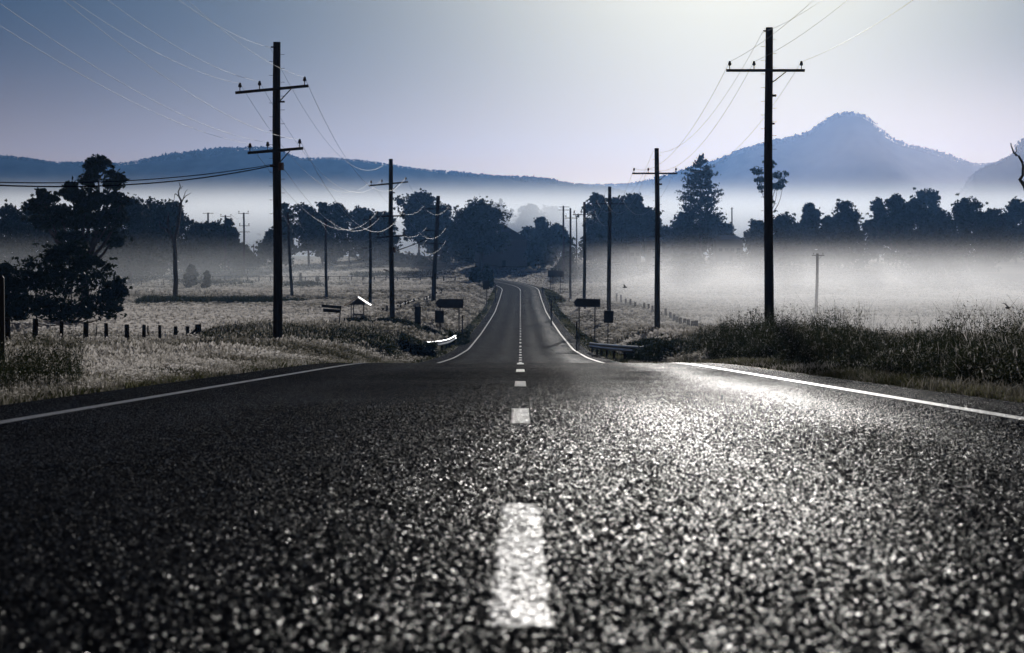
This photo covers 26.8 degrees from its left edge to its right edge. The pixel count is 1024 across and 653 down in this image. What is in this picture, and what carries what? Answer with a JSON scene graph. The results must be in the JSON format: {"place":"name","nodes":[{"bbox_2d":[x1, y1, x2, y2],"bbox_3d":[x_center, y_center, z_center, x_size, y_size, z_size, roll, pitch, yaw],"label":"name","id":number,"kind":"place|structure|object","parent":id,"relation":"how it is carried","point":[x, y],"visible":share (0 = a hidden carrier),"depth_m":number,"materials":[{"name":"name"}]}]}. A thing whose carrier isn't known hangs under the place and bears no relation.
{"place":"outdoors","nodes":[
{"label":"outdoors","id":0,"kind":"place"},
{"bbox_2d":[0,149,748,256],"bbox_3d":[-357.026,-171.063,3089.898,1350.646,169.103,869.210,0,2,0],"label":"forested ridge","id":1,"kind":"structure","parent":0,"point":[251,191],"depth_m":3022.83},
{"bbox_2d":[0,146,724,222],"bbox_3d":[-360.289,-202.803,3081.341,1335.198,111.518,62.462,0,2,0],"label":"forested hill trees","id":2,"kind":"object","parent":1,"relation":"on","point":[177,156],"visible":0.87,"depth_m":3062.48,"materials":[{"name":"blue plant"}]},
{"bbox_2d":[0,391,1023,652],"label":"road","id":3,"kind":"structure","parent":0,"point":[672,521],"depth_m":6.60,"materials":[{"name":"grey asphalt"}]},
{"bbox_2d":[486,503,552,627],"bbox_3d":[0.021,0.594,5.732,0.144,0.130,3.076,0,2,0],"label":"dash","id":4,"kind":"object","parent":3,"relation":"on","point":[519,523],"visible":1,"depth_m":5.12,"materials":[{"name":"paint"}]},
{"bbox_2d":[0,256,1023,404],"bbox_3d":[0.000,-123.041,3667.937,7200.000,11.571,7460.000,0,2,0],"label":"ground","id":5,"kind":"structure","parent":0,"point":[1010,271],"depth_m":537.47,"materials":[{"name":"grey plant"}]},
{"bbox_2d":[0,275,4,359],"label":"guide post","id":6,"kind":"object","parent":5,"relation":"on","point":[2,311],"visible":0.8,"depth_m":27.00,"materials":[{"name":"grey paint"}]},
{"bbox_2d":[0,260,33,321],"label":"roadside bush","id":7,"kind":"object","parent":5,"relation":"on","point":[14,307],"visible":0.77,"depth_m":139.75,"materials":[{"name":"green plant"}]},
{"bbox_2d":[0,198,45,274],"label":"gum tree","id":8,"kind":"object","parent":5,"relation":"on","point":[12,244],"visible":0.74,"depth_m":428.71,"materials":[{"name":"green plant"}]},
{"bbox_2d":[9,202,73,275],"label":"gum tree","id":9,"kind":"object","parent":5,"relation":"on","point":[44,237],"visible":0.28,"depth_m":453.01,"materials":[{"name":"green plant"}]},
{"bbox_2d":[0,319,91,391],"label":"weed clump","id":10,"kind":"object","parent":5,"relation":"on","point":[21,371],"visible":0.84,"depth_m":22.62,"materials":[{"name":"green plant"}]},
{"bbox_2d":[11,239,132,323],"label":"roadside bush","id":11,"kind":"object","parent":5,"relation":"on","point":[52,279],"visible":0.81,"depth_m":148.63,"materials":[{"name":"green plant"}]},
{"bbox_2d":[21,153,139,297],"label":"eucalyptus tree","id":12,"kind":"object","parent":5,"relation":"on","point":[80,217],"visible":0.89,"depth_m":203.18,"materials":[{"name":"green plant"}]},
{"bbox_2d":[5,318,200,340],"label":"post fence","id":13,"kind":"object","parent":5,"relation":"on","point":[196,330],"visible":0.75,"depth_m":103.82,"materials":[{"name":"brown wood"}]},
{"bbox_2d":[103,192,164,281],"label":"broadleaf tree","id":14,"kind":"object","parent":5,"relation":"on","point":[137,251],"visible":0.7,"depth_m":418.47,"materials":[{"name":"green plant"}]},
{"bbox_2d":[142,196,185,278],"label":"gum tree","id":15,"kind":"object","parent":5,"relation":"on","point":[158,212],"visible":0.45,"depth_m":442.41,"materials":[{"name":"green plant"}]},
{"bbox_2d":[159,183,189,295],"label":"dead tree","id":16,"kind":"object","parent":5,"relation":"on","point":[175,267],"visible":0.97,"depth_m":299.58,"materials":[{"name":"brown wood"}]},
{"bbox_2d":[156,198,200,274],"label":"gum tree","id":17,"kind":"object","parent":5,"relation":"on","point":[173,208],"visible":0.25,"depth_m":468.26,"materials":[{"name":"green plant"}]},
{"bbox_2d":[178,221,226,275],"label":"broadleaf tree","id":18,"kind":"object","parent":5,"relation":"on","point":[208,258],"visible":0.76,"depth_m":478.59,"materials":[{"name":"green plant"}]},
{"bbox_2d":[134,293,307,303],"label":"reeds","id":19,"kind":"object","parent":5,"relation":"on","point":[188,298],"visible":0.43,"depth_m":278.59,"materials":[{"name":"green plant"}]},
{"bbox_2d":[201,218,241,270],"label":"gum tree","id":20,"kind":"object","parent":5,"relation":"on","point":[216,229],"visible":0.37,"depth_m":498.34,"materials":[{"name":"green plant"}]},
{"bbox_2d":[0,327,443,400],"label":"dry grass","id":21,"kind":"structure","parent":5,"relation":"on","point":[111,355],"depth_m":50.53,"materials":[{"name":"beige plant"}]},
{"bbox_2d":[217,217,242,270],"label":"gum tree","id":22,"kind":"object","parent":5,"relation":"on","point":[233,257],"visible":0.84,"depth_m":498.81,"materials":[{"name":"green plant"}]},
{"bbox_2d":[10,259,467,336],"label":"field grass","id":23,"kind":"structure","parent":5,"relation":"on","point":[181,315],"depth_m":303.72,"materials":[{"name":"grey plant"}]},
{"bbox_2d":[223,242,261,270],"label":"broadleaf tree","id":24,"kind":"object","parent":5,"relation":"on","point":[252,262],"visible":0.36,"depth_m":508.07,"materials":[{"name":"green plant"}]},
{"bbox_2d":[0,287,497,404],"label":"verge grass","id":25,"kind":"structure","parent":5,"relation":"on","point":[444,352],"depth_m":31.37,"materials":[{"name":"plant"}]},
{"bbox_2d":[235,42,308,338],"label":"power pole","id":26,"kind":"object","parent":5,"relation":"on","point":[277,165],"visible":0.98,"depth_m":87.20,"materials":[{"name":"brown wood"}]},
{"bbox_2d":[0,166,269,186],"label":"service cable","id":27,"kind":"object","parent":26,"relation":"attached to","point":[132,184],"visible":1,"depth_m":75.71,"materials":[{"name":"black plastic"}]},
{"bbox_2d":[254,226,294,264],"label":"broadleaf tree","id":28,"kind":"object","parent":5,"relation":"on","point":[264,247],"visible":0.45,"depth_m":557.32,"materials":[{"name":"green plant"}]},
{"bbox_2d":[269,202,298,266],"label":"broadleaf tree","id":29,"kind":"object","parent":5,"relation":"on","point":[285,241],"visible":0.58,"depth_m":538.06,"materials":[{"name":"green plant"}]},
{"bbox_2d":[198,314,401,359],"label":"dark scrub","id":30,"kind":"object","parent":5,"relation":"on","point":[308,330],"visible":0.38,"depth_m":102.38,"materials":[{"name":"green plant"}]},
{"bbox_2d":[285,202,332,265],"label":"gum tree","id":31,"kind":"object","parent":5,"relation":"on","point":[307,234],"visible":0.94,"depth_m":537.85,"materials":[{"name":"green plant"}]},
{"bbox_2d":[315,202,337,266],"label":"broadleaf tree","id":32,"kind":"object","parent":5,"relation":"on","point":[323,206],"visible":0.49,"depth_m":543.40,"materials":[{"name":"green plant"}]},
{"bbox_2d":[318,201,356,265],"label":"gum tree","id":33,"kind":"object","parent":5,"relation":"on","point":[343,241],"visible":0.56,"depth_m":557.93,"materials":[{"name":"green plant"}]},
{"bbox_2d":[362,215,378,302],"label":"power pole","id":34,"kind":"object","parent":5,"relation":"on","point":[370,219],"visible":0.87,"depth_m":255.73,"materials":[{"name":"brown wood"}]},
{"bbox_2d":[347,205,397,261],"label":"gum tree","id":35,"kind":"object","parent":5,"relation":"on","point":[359,213],"visible":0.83,"depth_m":618.07,"materials":[{"name":"green plant"}]},
{"bbox_2d":[359,211,402,258],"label":"broadleaf tree","id":36,"kind":"object","parent":5,"relation":"on","point":[383,225],"visible":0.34,"depth_m":637.28,"materials":[{"name":"green plant"}]},
{"bbox_2d":[370,159,407,316],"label":"power pole","id":37,"kind":"object","parent":5,"relation":"on","point":[392,250],"visible":0.98,"depth_m":163.68,"materials":[{"name":"brown wood"}]},
{"bbox_2d":[300,279,492,348],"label":"bank grass","id":38,"kind":"structure","parent":5,"relation":"on","point":[472,295],"depth_m":210.69,"materials":[{"name":"grey plant"}]},
{"bbox_2d":[349,270,460,279],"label":"field scrub","id":39,"kind":"object","parent":5,"relation":"on","point":[386,273],"visible":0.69,"depth_m":468.12,"materials":[{"name":"green plant"}]},
{"bbox_2d":[344,315,470,346],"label":"dark scrub","id":40,"kind":"object","parent":5,"relation":"on","point":[462,338],"visible":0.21,"depth_m":147.36,"materials":[{"name":"green plant"}]},
{"bbox_2d":[397,332,438,356],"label":"dark scrub","id":41,"kind":"object","parent":5,"relation":"on","point":[409,344],"visible":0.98,"depth_m":113.38,"materials":[{"name":"green plant"}]},
{"bbox_2d":[393,188,443,253],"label":"gum tree","id":42,"kind":"object","parent":5,"relation":"on","point":[419,221],"visible":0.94,"depth_m":636.43,"materials":[{"name":"green plant"}]},
{"bbox_2d":[404,253,432,266],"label":"field bush","id":43,"kind":"object","parent":5,"relation":"on","point":[418,260],"visible":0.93,"depth_m":597.85,"materials":[{"name":"green plant"}]},
{"bbox_2d":[413,204,455,260],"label":"gum tree","id":44,"kind":"object","parent":5,"relation":"on","point":[445,218],"visible":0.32,"depth_m":657.30,"materials":[{"name":"green plant"}]},
{"bbox_2d":[423,196,449,300],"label":"power pole","id":45,"kind":"object","parent":5,"relation":"on","point":[434,268],"visible":0.93,"depth_m":240.64,"materials":[{"name":"brown wood"}]},
{"bbox_2d":[435,299,463,332],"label":"arrow sign","id":46,"kind":"object","parent":5,"relation":"on","point":[449,303],"visible":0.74,"depth_m":165.03,"materials":[{"name":"black metal"}]},
{"bbox_2d":[440,221,474,262],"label":"gum tree","id":47,"kind":"object","parent":5,"relation":"on","point":[447,247],"visible":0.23,"depth_m":639.06,"materials":[{"name":"green plant"}]},
{"bbox_2d":[443,196,511,272],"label":"broadleaf tree","id":48,"kind":"object","parent":5,"relation":"on","point":[475,227],"visible":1,"depth_m":556.58,"materials":[{"name":"green plant"}]},
{"bbox_2d":[475,223,528,268],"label":"barn","id":49,"kind":"structure","parent":5,"relation":"on","point":[512,256],"depth_m":589.78,"materials":[{"name":"grey metal"}]},
{"bbox_2d":[513,203,549,233],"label":"gum tree","id":50,"kind":"object","parent":5,"relation":"on","point":[528,214],"visible":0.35,"depth_m":1843.42,"materials":[{"name":"green plant"}]},
{"bbox_2d":[523,237,556,268],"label":"field bush","id":51,"kind":"object","parent":5,"relation":"on","point":[536,248],"visible":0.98,"depth_m":588.86,"materials":[{"name":"green plant"}]},
{"bbox_2d":[528,216,555,258],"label":"broadleaf tree","id":52,"kind":"object","parent":5,"relation":"on","point":[543,231],"visible":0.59,"depth_m":678.18,"materials":[{"name":"green plant"}]},
{"bbox_2d":[539,204,571,255],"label":"gum tree","id":53,"kind":"object","parent":5,"relation":"on","point":[554,214],"visible":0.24,"depth_m":1941.06,"materials":[{"name":"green plant"}]},
{"bbox_2d":[547,223,577,259],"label":"broadleaf tree","id":54,"kind":"object","parent":5,"relation":"on","point":[557,236],"visible":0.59,"depth_m":697.16,"materials":[{"name":"green plant"}]},
{"bbox_2d":[550,250,579,272],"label":"field bush","id":55,"kind":"object","parent":5,"relation":"on","point":[558,266],"visible":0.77,"depth_m":558.28,"materials":[{"name":"green plant"}]},
{"bbox_2d":[573,202,594,308],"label":"power pole","id":56,"kind":"object","parent":5,"relation":"on","point":[584,251],"visible":0.93,"depth_m":286.65,"materials":[{"name":"brown wood"}]},
{"bbox_2d":[574,298,599,348],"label":"arrow sign","id":57,"kind":"object","parent":5,"relation":"on","point":[581,302],"visible":0.86,"depth_m":140.02,"materials":[{"name":"black metal"}]},
{"bbox_2d":[577,192,619,261],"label":"gum tree","id":58,"kind":"object","parent":5,"relation":"on","point":[599,213],"visible":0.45,"depth_m":637.44,"materials":[{"name":"green plant"}]},
{"bbox_2d":[577,219,634,263],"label":"broadleaf tree","id":59,"kind":"object","parent":5,"relation":"on","point":[596,242],"visible":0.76,"depth_m":627.93,"materials":[{"name":"green plant"}]},
{"bbox_2d":[595,187,623,310],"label":"power pole","id":60,"kind":"object","parent":5,"relation":"on","point":[609,203],"visible":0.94,"depth_m":215.71,"materials":[{"name":"brown wood"}]},
{"bbox_2d":[589,342,646,359],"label":"guardrail","id":61,"kind":"object","parent":5,"relation":"on","point":[624,349],"visible":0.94,"depth_m":106.67,"materials":[{"name":"metal"}]},
{"bbox_2d":[615,192,652,243],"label":"gum tree","id":62,"kind":"object","parent":5,"relation":"on","point":[635,225],"visible":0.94,"depth_m":642.23,"materials":[{"name":"green plant"}]},
{"bbox_2d":[644,238,662,262],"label":"farmhouse","id":63,"kind":"object","parent":5,"relation":"on","point":[649,249],"visible":0.64,"depth_m":636.03,"materials":[{"name":"white"}]},
{"bbox_2d":[632,148,677,327],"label":"power pole","id":64,"kind":"object","parent":5,"relation":"on","point":[657,257],"visible":0.96,"depth_m":147.74,"materials":[{"name":"brown wood"}]},
{"bbox_2d":[622,332,690,362],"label":"dark scrub","id":65,"kind":"object","parent":5,"relation":"on","point":[655,350],"visible":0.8,"depth_m":90.70,"materials":[{"name":"green plant"}]},
{"bbox_2d":[639,206,673,260],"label":"gum tree","id":66,"kind":"object","parent":5,"relation":"on","point":[667,241],"visible":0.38,"depth_m":653.45,"materials":[{"name":"green plant"}]},
{"bbox_2d":[616,293,697,326],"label":"roadside fence","id":67,"kind":"object","parent":5,"relation":"on","point":[679,320],"visible":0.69,"depth_m":238.02,"materials":[{"name":"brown wood"}]},
{"bbox_2d":[668,211,706,257],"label":"broadleaf tree","id":68,"kind":"object","parent":5,"relation":"on","point":[681,238],"visible":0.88,"depth_m":686.46,"materials":[{"name":"green plant"}]},
{"bbox_2d":[671,251,709,263],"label":"field bush","id":69,"kind":"object","parent":5,"relation":"on","point":[691,257],"visible":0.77,"depth_m":638.34,"materials":[{"name":"green plant"}]},
{"bbox_2d":[674,153,731,255],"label":"norfolk pine","id":70,"kind":"object","parent":5,"relation":"on","point":[707,204],"visible":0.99,"depth_m":686.90,"materials":[{"name":"green plant"}]},
{"bbox_2d":[695,213,736,259],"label":"broadleaf tree","id":71,"kind":"object","parent":5,"relation":"on","point":[709,243],"visible":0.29,"depth_m":697.07,"materials":[{"name":"green plant"}]},
{"bbox_2d":[712,235,742,261],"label":"farmhouse","id":72,"kind":"object","parent":5,"relation":"on","point":[730,245],"visible":0.84,"depth_m":655.11,"materials":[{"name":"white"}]},
{"bbox_2d":[735,219,775,265],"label":"broadleaf tree","id":73,"kind":"object","parent":5,"relation":"on","point":[752,238],"visible":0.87,"depth_m":617.23,"materials":[{"name":"green plant"}]},
{"bbox_2d":[726,27,804,320],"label":"power pole","id":74,"kind":"object","parent":5,"relation":"on","point":[768,70],"visible":0.96,"depth_m":88.29,"materials":[{"name":"brown wood"}]},
{"bbox_2d":[749,160,788,211],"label":"tall gum tree","id":75,"kind":"object","parent":5,"relation":"on","point":[779,185],"visible":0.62,"depth_m":638.95,"materials":[{"name":"green plant"}]},
{"bbox_2d":[557,301,991,362],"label":"bank grass","id":76,"kind":"structure","parent":5,"relation":"on","point":[630,323],"depth_m":181.56,"materials":[{"name":"grey plant"}]},
{"bbox_2d":[541,287,1023,402],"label":"verge grass","id":77,"kind":"structure","parent":5,"relation":"on","point":[565,321],"depth_m":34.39,"materials":[{"name":"plant"}]},
{"bbox_2d":[761,209,812,265],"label":"broadleaf tree","id":78,"kind":"object","parent":5,"relation":"on","point":[786,238],"visible":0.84,"depth_m":616.77,"materials":[{"name":"green plant"}]},
{"bbox_2d":[790,218,823,264],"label":"broadleaf tree","id":79,"kind":"object","parent":5,"relation":"on","point":[809,241],"visible":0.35,"depth_m":626.50,"materials":[{"name":"green plant"}]},
{"bbox_2d":[800,202,824,228],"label":"gum tree","id":80,"kind":"object","parent":5,"relation":"on","point":[811,212],"visible":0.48,"depth_m":637.66,"materials":[{"name":"green plant"}]},
{"bbox_2d":[814,215,840,266],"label":"broadleaf tree","id":81,"kind":"object","parent":5,"relation":"on","point":[820,242],"visible":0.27,"depth_m":608.64,"materials":[{"name":"green plant"}]},
{"bbox_2d":[670,293,1023,388],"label":"weed thicket","id":82,"kind":"object","parent":5,"relation":"on","point":[964,361],"visible":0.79,"depth_m":37.67,"materials":[{"name":"green plant"}]},
{"bbox_2d":[814,199,885,268],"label":"gum tree","id":83,"kind":"object","parent":5,"relation":"on","point":[843,233],"visible":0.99,"depth_m":587.56,"materials":[{"name":"green plant"}]},
{"bbox_2d":[863,197,887,262],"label":"gum tree","id":84,"kind":"object","parent":5,"relation":"on","point":[878,213],"visible":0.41,"depth_m":638.14,"materials":[{"name":"green plant"}]},
{"bbox_2d":[871,193,917,267],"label":"gum tree","id":85,"kind":"object","parent":5,"relation":"on","point":[891,223],"visible":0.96,"depth_m":597.93,"materials":[{"name":"green plant"}]},
{"bbox_2d":[893,195,933,258],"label":"gum tree","id":86,"kind":"object","parent":5,"relation":"on","point":[912,241],"visible":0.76,"depth_m":597.02,"materials":[{"name":"green plant"}]},
{"bbox_2d":[892,244,963,274],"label":"field bush","id":87,"kind":"object","parent":5,"relation":"on","point":[934,263],"visible":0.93,"depth_m":558.28,"materials":[{"name":"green plant"}]},
{"bbox_2d":[913,187,946,234],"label":"broadleaf tree","id":88,"kind":"object","parent":5,"relation":"on","point":[929,198],"visible":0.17,"depth_m":757.02,"materials":[{"name":"green plant"}]},
{"bbox_2d":[918,210,963,267],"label":"broadleaf tree","id":89,"kind":"object","parent":5,"relation":"on","point":[940,222],"visible":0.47,"depth_m":587.35,"materials":[{"name":"green plant"}]},
{"bbox_2d":[932,193,1004,271],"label":"broadleaf tree","id":90,"kind":"object","parent":5,"relation":"on","point":[968,217],"visible":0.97,"depth_m":566.94,"materials":[{"name":"green plant"}]},
{"bbox_2d":[984,207,1015,266],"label":"gum tree","id":91,"kind":"object","parent":5,"relation":"on","point":[1007,238],"visible":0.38,"depth_m":577.53,"materials":[{"name":"green plant"}]},
{"bbox_2d":[1001,196,1023,263],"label":"gum tree","id":92,"kind":"object","parent":5,"relation":"on","point":[1015,209],"visible":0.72,"depth_m":636.36,"materials":[{"name":"green plant"}]},
{"bbox_2d":[0,0,1023,185],"label":"sky","id":93,"kind":"structure","parent":0,"point":[572,91],"materials":[{"name":"blue"}]},
{"bbox_2d":[112,272,928,390],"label":"road","id":94,"kind":"structure","parent":0,"point":[490,359],"depth_m":32.46,"materials":[{"name":"grey asphalt"}]},
{"bbox_2d":[0,285,501,423],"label":"edge line","id":95,"kind":"object","parent":94,"relation":"on","point":[59,412],"visible":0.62,"depth_m":19.96,"materials":[{"name":"paint"}]},
{"bbox_2d":[510,281,1023,419],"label":"edge line","id":96,"kind":"object","parent":94,"relation":"on","point":[963,408],"visible":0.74,"depth_m":21.00,"materials":[{"name":"paint"}]},
{"bbox_2d":[593,115,986,255],"bbox_3d":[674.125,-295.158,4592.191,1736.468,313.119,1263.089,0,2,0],"label":"mountain ridge","id":97,"kind":"structure","parent":0,"point":[860,163],"depth_m":4468.73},
{"bbox_2d":[584,111,991,186],"bbox_3d":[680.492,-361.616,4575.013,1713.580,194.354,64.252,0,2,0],"label":"mountain","id":98,"kind":"structure","parent":97,"relation":"on","point":[796,137],"depth_m":4558.40,"materials":[{"name":"blue plant"}]},
{"bbox_2d":[949,145,1023,252],"bbox_3d":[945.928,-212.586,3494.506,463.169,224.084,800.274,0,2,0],"label":"spur ridge","id":99,"kind":"structure","parent":0,"point":[998,185],"depth_m":3451.96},
{"bbox_2d":[954,138,1023,199],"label":"spur hill trees","id":100,"kind":"object","parent":99,"relation":"on","point":[1012,155],"visible":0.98,"depth_m":3471.80,"materials":[{"name":"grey plant"}]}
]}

